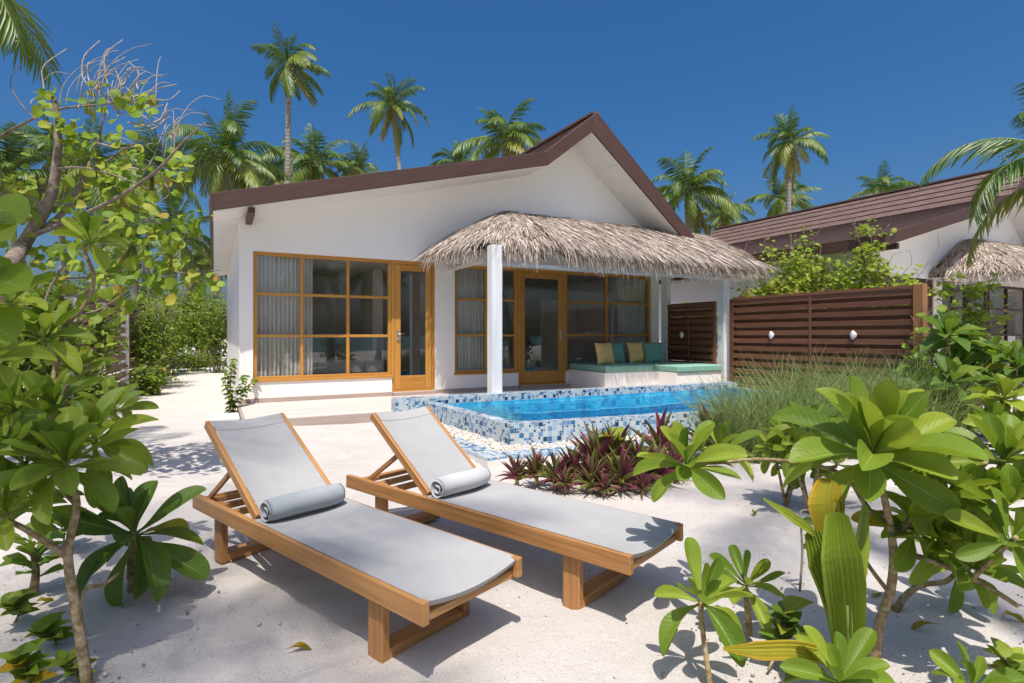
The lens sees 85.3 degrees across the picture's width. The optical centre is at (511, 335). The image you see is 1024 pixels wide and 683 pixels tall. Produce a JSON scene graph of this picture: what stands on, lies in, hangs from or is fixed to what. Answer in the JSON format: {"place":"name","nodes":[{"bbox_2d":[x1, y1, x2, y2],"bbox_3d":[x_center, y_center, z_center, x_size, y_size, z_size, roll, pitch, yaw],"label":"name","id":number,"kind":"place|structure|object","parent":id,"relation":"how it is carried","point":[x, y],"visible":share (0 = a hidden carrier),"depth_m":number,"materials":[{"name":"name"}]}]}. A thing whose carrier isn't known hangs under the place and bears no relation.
{"place":"outdoors","nodes":[
{"label":"outdoors","id":0,"kind":"place"},
{"bbox_2d":[312,357,384,374],"bbox_3d":[-4.112,0.840,13.042,1.740,0.580,2.050,0,0,-28],"label":"bed","id":1,"kind":"object","parent":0,"point":[328,365],"visible":0.45,"depth_m":12.24,"materials":[{"name":"fabric"}]},
{"bbox_2d":[0,339,1023,682],"bbox_3d":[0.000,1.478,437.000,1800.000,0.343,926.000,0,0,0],"label":"ground","id":2,"kind":"structure","parent":0,"point":[536,631],"depth_m":2.75,"materials":[{"name":"sand"}]},
{"bbox_2d":[0,193,33,342],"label":"round leaf spray","id":3,"kind":"object","parent":2,"relation":"on","point":[15,208],"visible":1,"depth_m":1.79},
{"bbox_2d":[0,588,41,621],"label":"seedling","id":4,"kind":"object","parent":2,"relation":"on","point":[18,603],"visible":1,"depth_m":2.53,"materials":[{"name":"green plant"}]},
{"bbox_2d":[0,638,58,682],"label":"seedling","id":5,"kind":"object","parent":2,"relation":"on","point":[20,665],"visible":0.98,"depth_m":2.09,"materials":[{"name":"green plant"}]},
{"bbox_2d":[0,0,65,188],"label":"coconut palm","id":6,"kind":"object","parent":2,"relation":"on","point":[12,26],"visible":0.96,"depth_m":5.89,"materials":[{"name":"green plant"}]},
{"bbox_2d":[0,522,66,593],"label":"seedling","id":7,"kind":"object","parent":2,"relation":"on","point":[32,552],"visible":0.86,"depth_m":2.88,"materials":[{"name":"green plant"}]},
{"bbox_2d":[0,119,68,246],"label":"coconut palm","id":8,"kind":"object","parent":2,"relation":"on","point":[9,166],"visible":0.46,"depth_m":23.99,"materials":[{"name":"green plant"}]},
{"bbox_2d":[0,296,71,409],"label":"hedge shrub","id":9,"kind":"object","parent":2,"relation":"on","point":[35,364],"visible":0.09,"depth_m":7.52,"materials":[{"name":"green plant"}]},
{"bbox_2d":[24,611,73,645],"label":"seedling","id":10,"kind":"object","parent":2,"relation":"on","point":[48,626],"visible":0.9,"depth_m":2.38,"materials":[{"name":"green plant"}]},
{"bbox_2d":[0,103,106,283],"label":"coconut palm","id":11,"kind":"object","parent":2,"relation":"on","point":[42,144],"visible":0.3,"depth_m":25.48,"materials":[{"name":"green plant"}]},
{"bbox_2d":[5,261,115,416],"bbox_3d":[-7.219,0.169,8.236,1.939,2.537,1.474,0,0,11],"label":"hedge shrub","id":12,"kind":"object","parent":2,"relation":"on","point":[47,367],"visible":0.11,"depth_m":8.29,"materials":[{"name":"green plant"}]},
{"bbox_2d":[45,648,98,682],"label":"seedling","id":13,"kind":"object","parent":2,"relation":"on","point":[65,659],"visible":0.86,"depth_m":2.14,"materials":[{"name":"green plant"}]},
{"bbox_2d":[0,209,158,682],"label":"naupaka shrub","id":14,"kind":"object","parent":2,"relation":"on","point":[35,435],"visible":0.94,"depth_m":2.40,"materials":[{"name":"green plant"}]},
{"bbox_2d":[57,286,135,377],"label":"hedge shrub","id":15,"kind":"object","parent":2,"relation":"on","point":[104,332],"visible":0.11,"depth_m":11.04,"materials":[{"name":"green plant"}]},
{"bbox_2d":[69,364,126,406],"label":"hedge shrub","id":16,"kind":"object","parent":2,"relation":"on","point":[92,389],"visible":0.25,"depth_m":9.69,"materials":[{"name":"green plant"}]},
{"bbox_2d":[45,115,151,364],"bbox_3d":[-17.983,-3.996,24.186,3.576,10.920,4.218,0,0,-44],"label":"coconut palm","id":17,"kind":"object","parent":2,"relation":"on","point":[96,198],"visible":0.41,"depth_m":23.76,"materials":[{"name":"green plant"}]},
{"bbox_2d":[0,39,224,347],"bbox_3d":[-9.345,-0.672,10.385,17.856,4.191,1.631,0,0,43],"label":"round leaf tree","id":18,"kind":"object","parent":2,"relation":"on","point":[21,249],"visible":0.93,"depth_m":4.96,"materials":[{"name":"green plant"}]},
{"bbox_2d":[54,283,176,406],"bbox_3d":[-9.975,0.287,14.900,0.170,2.325,12.915,0,0,-24],"label":"garden fence","id":19,"kind":"object","parent":2,"relation":"on","point":[124,359],"visible":0.12,"depth_m":12.60,"materials":[{"name":"brown wood"}]},
{"bbox_2d":[94,213,165,368],"bbox_3d":[-15.090,-1.836,21.830,2.568,6.601,2.950,0,0,-18],"label":"coconut palm","id":20,"kind":"object","parent":2,"relation":"on","point":[132,250],"visible":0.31,"depth_m":21.88,"materials":[{"name":"green plant"}]},
{"bbox_2d":[53,476,209,607],"bbox_3d":[-1.900,1.032,2.816,0.558,0.653,0.609,0,0,28],"label":"naupaka plant","id":21,"kind":"object","parent":2,"relation":"on","point":[147,562],"visible":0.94,"depth_m":2.75,"materials":[{"name":"green plant"}]},
{"bbox_2d":[120,353,180,395],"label":"hedge shrub","id":22,"kind":"object","parent":2,"relation":"on","point":[150,379],"visible":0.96,"depth_m":12.50,"materials":[{"name":"green plant"}]},
{"bbox_2d":[116,291,186,384],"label":"hedge shrub","id":23,"kind":"object","parent":2,"relation":"on","point":[170,354],"visible":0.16,"depth_m":15.30,"materials":[{"name":"green plant"}]},
{"bbox_2d":[106,118,202,300],"bbox_3d":[-17.707,-4.575,26.907,4.166,12.100,4.080,0,0,34],"label":"coconut palm","id":24,"kind":"object","parent":2,"relation":"on","point":[149,154],"visible":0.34,"depth_m":26.81,"materials":[{"name":"green plant"}]},
{"bbox_2d":[129,294,189,387],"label":"hedge shrub","id":25,"kind":"object","parent":2,"relation":"on","point":[146,342],"visible":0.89,"depth_m":13.89,"materials":[{"name":"green plant"}]},
{"bbox_2d":[130,275,210,368],"bbox_3d":[-13.674,-0.499,22.475,3.234,3.940,2.888,0,0,0],"label":"hedge shrub","id":26,"kind":"object","parent":2,"relation":"on","point":[183,327],"visible":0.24,"depth_m":22.42,"materials":[{"name":"green plant"}]},
{"bbox_2d":[134,189,210,363],"bbox_3d":[-14.400,-2.404,23.924,3.579,7.738,3.518,0,0,-19],"label":"coconut palm","id":27,"kind":"object","parent":2,"relation":"on","point":[180,254],"visible":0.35,"depth_m":24.04,"materials":[{"name":"green plant"}]},
{"bbox_2d":[146,286,202,375],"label":"hedge shrub","id":28,"kind":"object","parent":2,"relation":"on","point":[177,338],"visible":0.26,"depth_m":18.69,"materials":[{"name":"green plant"}]},
{"bbox_2d":[151,235,226,355],"bbox_3d":[-19.461,-2.413,34.176,4.529,7.749,4.112,0,0,0],"label":"coconut palm","id":29,"kind":"object","parent":2,"relation":"on","point":[197,255],"visible":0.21,"depth_m":33.81,"materials":[{"name":"green plant"}]},
{"bbox_2d":[173,280,226,367],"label":"hedge shrub","id":30,"kind":"object","parent":2,"relation":"on","point":[200,301],"visible":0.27,"depth_m":23.20,"materials":[{"name":"green plant"}]},
{"bbox_2d":[176,343,225,371],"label":"hedge shrub","id":31,"kind":"object","parent":2,"relation":"on","point":[197,362],"visible":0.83,"depth_m":20.84,"materials":[{"name":"green plant"}]},
{"bbox_2d":[185,294,226,372],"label":"hedge shrub","id":32,"kind":"object","parent":2,"relation":"on","point":[219,333],"visible":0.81,"depth_m":19.80,"materials":[{"name":"green plant"}]},
{"bbox_2d":[164,88,289,364],"bbox_3d":[-12.843,-4.814,24.608,5.062,12.568,6.338,0,0,0],"label":"coconut palm","id":33,"kind":"object","parent":2,"relation":"on","point":[208,160],"visible":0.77,"depth_m":24.59,"materials":[{"name":"green plant"}]},
{"bbox_2d":[219,359,259,412],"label":"shrub","id":34,"kind":"object","parent":2,"relation":"on","point":[231,403],"depth_m":9.15,"materials":[{"name":"green plant"}]},
{"bbox_2d":[244,149,310,187],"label":"coconut palm","id":35,"kind":"object","parent":2,"relation":"on","point":[265,179],"visible":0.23,"depth_m":32.84,"materials":[{"name":"green plant"}]},
{"bbox_2d":[250,21,330,183],"bbox_3d":[-10.985,-7.049,28.037,3.439,17.071,3.983,0,0,0],"label":"coconut palm","id":36,"kind":"object","parent":2,"relation":"on","point":[289,77],"visible":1,"depth_m":27.93,"materials":[{"name":"green plant"}]},
{"bbox_2d":[260,123,361,182],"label":"coconut palm","id":37,"kind":"object","parent":2,"relation":"on","point":[308,164],"visible":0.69,"depth_m":33.37,"materials":[{"name":"green plant"}]},
{"bbox_2d":[328,140,380,176],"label":"coconut palm","id":38,"kind":"object","parent":2,"relation":"on","point":[361,158],"visible":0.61,"depth_m":34.63,"materials":[{"name":"green plant"}]},
{"bbox_2d":[192,413,521,662],"bbox_3d":[-0.973,0.940,2.972,2.190,0.819,0.577,0,0,40],"label":"sun lounger","id":39,"kind":"object","parent":2,"relation":"on","point":[427,581],"visible":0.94,"depth_m":2.72,"materials":[{"name":"fabric"}]},
{"bbox_2d":[260,483,344,521],"bbox_3d":[-1.159,0.937,3.112,0.136,0.133,0.470,0,0,41],"label":"rolled towel","id":40,"kind":"object","parent":39,"relation":"on","point":[292,504],"visible":1,"depth_m":3.05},
{"bbox_2d":[346,72,429,169],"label":"coconut palm","id":41,"kind":"object","parent":2,"relation":"on","point":[392,100],"visible":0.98,"depth_m":28.92,"materials":[{"name":"green plant"}]},
{"bbox_2d":[237,387,574,425],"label":"deck","id":42,"kind":"structure","parent":2,"relation":"on","point":[331,411],"depth_m":9.00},
{"bbox_2d":[568,361,721,387],"bbox_3d":[3.019,0.945,12.735,2.740,0.570,2.108,0,0,-28],"label":"built in sofa","id":43,"kind":"object","parent":42,"relation":"on","point":[589,375],"visible":0.8,"depth_m":12.20,"materials":[{"name":"green fabric"}]},
{"bbox_2d":[595,343,614,363],"bbox_3d":[2.121,0.415,12.715,0.520,0.485,0.233,0,0,-34],"label":"scatter cushion","id":44,"kind":"object","parent":43,"relation":"on","point":[604,352],"visible":1,"depth_m":12.62,"materials":[{"name":"yellow fabric"}]},
{"bbox_2d":[643,342,664,361],"bbox_3d":[3.438,0.415,13.467,0.520,0.479,0.244,0,0,-14],"label":"scatter cushion","id":45,"kind":"object","parent":43,"relation":"on","point":[653,352],"visible":1,"depth_m":13.39,"materials":[{"name":"teal fabric"}]},
{"bbox_2d":[429,139,472,165],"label":"coconut palm","id":46,"kind":"object","parent":2,"relation":"on","point":[459,156],"visible":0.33,"depth_m":32.67,"materials":[{"name":"green plant"}]},
{"bbox_2d":[209,111,716,403],"bbox_3d":[-2.466,-1.698,16.368,11.255,6.495,11.345,0,0,-28],"label":"villa","id":47,"kind":"object","parent":2,"relation":"on","point":[361,240],"visible":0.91,"depth_m":11.97,"materials":[{"name":"white paint"}]},
{"bbox_2d":[257,256,299,375],"bbox_3d":[-4.316,-0.271,10.227,0.900,2.642,0.114,0,0,-28],"label":"curtain","id":48,"kind":"object","parent":47,"relation":"hanging from","point":[278,356],"visible":0.71,"depth_m":10.24,"materials":[{"name":"fabric"}]},
{"bbox_2d":[303,258,312,374],"bbox_3d":[-3.871,-0.271,10.498,0.300,2.642,0.107,0,0,-28],"label":"curtain","id":49,"kind":"object","parent":47,"relation":"hanging from","point":[307,307],"visible":0.63,"depth_m":10.49,"materials":[{"name":"fabric"}]},
{"bbox_2d":[253,251,392,381],"bbox_3d":[-3.517,-0.330,10.505,2.550,2.340,0.165,0,0,-28],"label":"window","id":50,"kind":"structure","parent":47,"relation":"in","point":[301,377],"depth_m":10.42,"materials":[{"name":"brown wood"}]},
{"bbox_2d":[395,264,431,389],"bbox_3d":[-2.001,-0.167,11.290,0.779,2.517,0.125,0,0,-28],"label":"door","id":51,"kind":"structure","parent":47,"relation":"in","point":[410,381],"depth_m":11.32,"materials":[{"name":"brown wood"}]},
{"bbox_2d":[457,268,483,369],"bbox_3d":[-0.848,-0.271,12.086,1.050,2.642,0.114,0,0,-28],"label":"curtain","id":52,"kind":"object","parent":47,"relation":"hanging from","point":[470,320],"visible":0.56,"depth_m":12.05,"materials":[{"name":"fabric"}]},
{"bbox_2d":[454,264,519,374],"bbox_3d":[-0.557,-0.330,12.092,1.570,2.340,0.165,0,0,-28],"label":"window","id":53,"kind":"structure","parent":47,"relation":"in","point":[507,370],"depth_m":12.09,"materials":[{"name":"brown wood"}]},
{"bbox_2d":[520,272,562,383],"bbox_3d":[0.694,-0.167,12.735,1.154,2.517,0.125,0,0,-28],"label":"door","id":54,"kind":"structure","parent":47,"relation":"in","point":[551,375],"depth_m":12.73,"materials":[{"name":"brown wood"}]},
{"bbox_2d":[565,271,649,370],"bbox_3d":[2.400,-0.330,13.679,2.660,2.340,0.165,0,0,-28],"label":"window","id":55,"kind":"structure","parent":47,"relation":"in","point":[605,302],"depth_m":13.65,"materials":[{"name":"brown wood"}]},
{"bbox_2d":[617,278,644,361],"bbox_3d":[3.051,-0.271,14.178,1.000,2.642,0.114,0,0,-28],"label":"curtain","id":56,"kind":"object","parent":47,"relation":"hanging from","point":[630,319],"visible":0.59,"depth_m":14.15,"materials":[{"name":"fabric"}]},
{"bbox_2d":[451,98,546,160],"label":"coconut palm","id":57,"kind":"object","parent":2,"relation":"on","point":[511,144],"visible":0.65,"depth_m":29.33,"materials":[{"name":"green plant"}]},
{"bbox_2d":[3,428,1023,682],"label":"coral bits","id":58,"kind":"object","parent":2,"relation":"on","point":[663,674],"visible":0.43,"depth_m":2.58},
{"bbox_2d":[346,406,682,609],"bbox_3d":[-0.137,0.941,3.427,2.240,0.818,0.577,0,0,40],"label":"sun lounger","id":59,"kind":"object","parent":2,"relation":"on","point":[619,545],"visible":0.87,"depth_m":3.18,"materials":[{"name":"fabric"}]},
{"bbox_2d":[431,466,490,497],"bbox_3d":[-0.316,0.937,3.535,0.136,0.133,0.450,0,0,41],"label":"rolled towel","id":60,"kind":"object","parent":59,"relation":"on","point":[449,484],"visible":1,"depth_m":3.46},
{"bbox_2d":[495,453,537,485],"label":"purple plant","id":61,"kind":"object","parent":2,"relation":"on","point":[516,476],"visible":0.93,"depth_m":5.02,"materials":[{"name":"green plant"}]},
{"bbox_2d":[513,445,551,485],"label":"purple plant","id":62,"kind":"object","parent":2,"relation":"on","point":[534,464],"visible":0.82,"depth_m":5.06,"materials":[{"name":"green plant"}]},
{"bbox_2d":[533,448,579,490],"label":"purple plant","id":63,"kind":"object","parent":2,"relation":"on","point":[558,463],"visible":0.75,"depth_m":4.89,"materials":[{"name":"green plant"}]},
{"bbox_2d":[550,464,581,494],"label":"purple plant","id":64,"kind":"object","parent":2,"relation":"on","point":[565,479],"visible":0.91,"depth_m":4.75,"materials":[{"name":"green plant"}]},
{"bbox_2d":[404,209,774,392],"bbox_3d":[1.990,-0.686,12.016,8.322,4.072,2.883,0,0,-28],"label":"thatched porch","id":65,"kind":"object","parent":2,"relation":"on","point":[511,234],"visible":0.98,"depth_m":11.15,"materials":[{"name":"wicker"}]},
{"bbox_2d":[564,447,620,493],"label":"purple plant","id":66,"kind":"object","parent":2,"relation":"on","point":[586,477],"visible":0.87,"depth_m":4.73,"materials":[{"name":"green plant"}]},
{"bbox_2d":[565,420,628,468],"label":"purple plant","id":67,"kind":"object","parent":2,"relation":"on","point":[591,442],"visible":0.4,"depth_m":5.16,"materials":[{"name":"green plant"}]},
{"bbox_2d":[391,381,818,468],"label":"swimming pool","id":68,"kind":"structure","parent":2,"relation":"in","point":[487,440],"depth_m":7.19,"materials":[{"name":"blue tile"}]},
{"bbox_2d":[448,388,805,420],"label":"pool water","id":69,"kind":"structure","parent":68,"relation":"in","point":[579,407],"depth_m":8.59,"materials":[{"name":"liquid"}]},
{"bbox_2d":[588,468,623,497],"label":"purple plant","id":70,"kind":"object","parent":2,"relation":"on","point":[604,483],"visible":0.96,"depth_m":4.63,"materials":[{"name":"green plant"}]},
{"bbox_2d":[590,443,653,497],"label":"purple plant","id":71,"kind":"object","parent":2,"relation":"on","point":[622,465],"visible":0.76,"depth_m":4.76,"materials":[{"name":"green plant"}]},
{"bbox_2d":[610,432,670,488],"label":"purple plant","id":72,"kind":"object","parent":2,"relation":"on","point":[632,452],"visible":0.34,"depth_m":4.96,"materials":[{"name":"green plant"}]},
{"bbox_2d":[626,405,699,454],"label":"purple plant","id":73,"kind":"object","parent":2,"relation":"on","point":[658,436],"visible":0.48,"depth_m":5.83,"materials":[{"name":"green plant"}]},
{"bbox_2d":[634,432,691,484],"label":"purple plant","id":74,"kind":"object","parent":2,"relation":"on","point":[664,471],"visible":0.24,"depth_m":5.01,"materials":[{"name":"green plant"}]},
{"bbox_2d":[667,301,716,363],"bbox_3d":[4.347,0.329,13.545,0.131,2.242,1.560,0,0,-28],"label":"slatted fence","id":75,"kind":"object","parent":2,"relation":"on","point":[699,330],"visible":0.7,"depth_m":13.45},
{"bbox_2d":[651,146,741,236],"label":"coconut palm","id":76,"kind":"object","parent":2,"relation":"on","point":[685,188],"visible":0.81,"depth_m":26.49,"materials":[{"name":"green plant"}]},
{"bbox_2d":[654,537,752,682],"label":"naupaka seedling","id":77,"kind":"object","parent":2,"relation":"on","point":[725,620],"visible":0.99,"depth_m":2.17,"materials":[{"name":"green plant"}]},
{"bbox_2d":[698,176,755,235],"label":"coconut palm","id":78,"kind":"object","parent":2,"relation":"on","point":[721,216],"visible":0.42,"depth_m":28.67,"materials":[{"name":"green plant"}]},
{"bbox_2d":[704,544,784,636],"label":"naupaka seedling","id":79,"kind":"object","parent":2,"relation":"on","point":[761,568],"visible":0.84,"depth_m":2.49,"materials":[{"name":"green plant"}]},
{"bbox_2d":[743,169,821,216],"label":"coconut palm","id":80,"kind":"object","parent":2,"relation":"on","point":[778,206],"visible":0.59,"depth_m":31.66,"materials":[{"name":"green plant"}]},
{"bbox_2d":[731,225,836,380],"bbox_3d":[6.478,-0.639,13.372,2.953,4.054,2.565,0,0,0],"label":"sea grape shrub","id":81,"kind":"object","parent":2,"relation":"on","point":[793,282],"visible":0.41,"depth_m":12.96,"materials":[{"name":"green plant"}]},
{"bbox_2d":[752,420,816,505],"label":"naupaka shrub","id":82,"kind":"object","parent":2,"relation":"on","point":[775,470],"visible":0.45,"depth_m":4.35,"materials":[{"name":"green plant"}]},
{"bbox_2d":[758,595,813,670],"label":"seedling","id":83,"kind":"object","parent":2,"relation":"on","point":[786,613],"visible":0.77,"depth_m":2.28,"materials":[{"name":"green plant"}]},
{"bbox_2d":[751,104,830,212],"bbox_3d":[14.243,-5.029,27.894,3.113,12.988,3.404,0,0,-41],"label":"coconut palm","id":84,"kind":"object","parent":2,"relation":"on","point":[787,149],"visible":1,"depth_m":27.90,"materials":[{"name":"green plant"}]},
{"bbox_2d":[723,478,870,680],"bbox_3d":[1.054,1.009,2.037,0.569,0.922,0.228,0,0,0],"label":"coconut sprout","id":85,"kind":"object","parent":2,"relation":"on","point":[838,551],"visible":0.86,"depth_m":1.98,"materials":[{"name":"green plant"}]},
{"bbox_2d":[762,402,856,513],"bbox_3d":[2.332,0.934,4.258,0.790,0.849,0.718,0,0,13],"label":"naupaka shrub","id":86,"kind":"object","parent":2,"relation":"on","point":[794,437],"visible":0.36,"depth_m":4.18,"materials":[{"name":"green plant"}]},
{"bbox_2d":[729,284,927,394],"bbox_3d":[5.910,0.299,10.920,0.150,2.301,3.925,0,0,-28],"label":"slatted fence","id":87,"kind":"object","parent":2,"relation":"on","point":[838,322],"visible":0.7,"depth_m":10.69,"materials":[{"name":"wood"}]},
{"bbox_2d":[633,376,1023,657],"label":"naupaka shrub","id":88,"kind":"object","parent":2,"relation":"on","point":[902,442],"visible":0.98,"depth_m":2.15,"materials":[{"name":"green plant"}]},
{"bbox_2d":[780,625,894,682],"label":"naupaka seedling","id":89,"kind":"object","parent":2,"relation":"on","point":[853,662],"visible":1,"depth_m":1.89,"materials":[{"name":"green plant"}]},
{"bbox_2d":[659,168,1023,382],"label":"villa","id":90,"kind":"object","parent":2,"relation":"on","point":[923,218],"visible":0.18,"depth_m":16.87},
{"bbox_2d":[990,286,1023,362],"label":"window","id":91,"kind":"structure","parent":90,"relation":"in","point":[1005,288],"depth_m":17.14,"materials":[{"name":"brown wood"}]},
{"bbox_2d":[806,204,938,376],"bbox_3d":[8.206,-0.808,12.801,2.952,4.391,2.652,0,0,0],"label":"sea grape shrub","id":92,"kind":"object","parent":2,"relation":"on","point":[868,265],"visible":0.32,"depth_m":12.33,"materials":[{"name":"green plant"}]},
{"bbox_2d":[848,160,917,199],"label":"coconut palm","id":93,"kind":"object","parent":2,"relation":"on","point":[874,186],"visible":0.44,"depth_m":35.70,"materials":[{"name":"green plant"}]},
{"bbox_2d":[890,352,948,401],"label":"naupaka shrub","id":94,"kind":"object","parent":2,"relation":"on","point":[916,355],"visible":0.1,"depth_m":7.78,"materials":[{"name":"green plant"}]},
{"bbox_2d":[897,353,994,433],"bbox_3d":[5.265,0.790,6.817,1.177,1.136,0.845,0,0,0],"label":"naupaka shrub","id":95,"kind":"object","parent":2,"relation":"on","point":[955,363],"visible":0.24,"depth_m":6.72,"materials":[{"name":"green plant"}]},
{"bbox_2d":[914,310,996,380],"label":"naupaka shrub","id":96,"kind":"object","parent":2,"relation":"on","point":[947,323],"visible":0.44,"depth_m":7.17,"materials":[{"name":"green plant"}]},
{"bbox_2d":[892,535,1018,614],"bbox_3d":[2.178,1.140,2.701,0.493,0.438,0.454,0,0,-41],"label":"naupaka shrub","id":97,"kind":"object","parent":2,"relation":"on","point":[956,602],"visible":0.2,"depth_m":2.67,"materials":[{"name":"green plant"}]},
{"bbox_2d":[902,240,1023,424],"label":"sea grape shrub","id":98,"kind":"object","parent":2,"relation":"on","point":[970,316],"visible":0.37,"depth_m":8.23,"materials":[{"name":"green plant"}]},
{"bbox_2d":[919,83,1023,271],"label":"coconut palm","id":99,"kind":"object","parent":2,"relation":"on","point":[990,184],"visible":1,"depth_m":7.26,"materials":[{"name":"green plant"}]},
{"bbox_2d":[929,238,1023,285],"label":"thatched porch","id":100,"kind":"object","parent":2,"relation":"on","point":[952,263],"visible":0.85,"depth_m":14.19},
{"bbox_2d":[929,640,1023,682],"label":"naupaka seedling","id":101,"kind":"object","parent":2,"relation":"on","point":[945,662],"visible":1,"depth_m":1.96,"materials":[{"name":"green plant"}]},
{"bbox_2d":[944,335,1008,408],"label":"naupaka shrub","id":102,"kind":"object","parent":2,"relation":"on","point":[995,340],"visible":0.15,"depth_m":7.21,"materials":[{"name":"green plant"}]},
{"bbox_2d":[962,372,1023,429],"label":"naupaka shrub","id":103,"kind":"object","parent":2,"relation":"on","point":[1006,386],"visible":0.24,"depth_m":5.95,"materials":[{"name":"green plant"}]},
{"bbox_2d":[970,339,1023,415],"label":"naupaka shrub","id":104,"kind":"object","parent":2,"relation":"on","point":[1012,352],"visible":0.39,"depth_m":6.82,"materials":[{"name":"green plant"}]},
{"bbox_2d":[982,637,1023,675],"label":"seedling","id":105,"kind":"object","parent":2,"relation":"on","point":[1008,655],"visible":0.71,"depth_m":2.11,"materials":[{"name":"green plant"}]},
{"bbox_2d":[0,0,1023,331],"label":"sky","id":106,"kind":"structure","parent":0,"point":[907,84],"materials":[{"name":"blue"}]},
{"bbox_2d":[665,341,1022,462],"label":"beach grass","id":107,"kind":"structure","parent":0,"point":[752,413],"depth_m":6.38,"materials":[{"name":"plant"}]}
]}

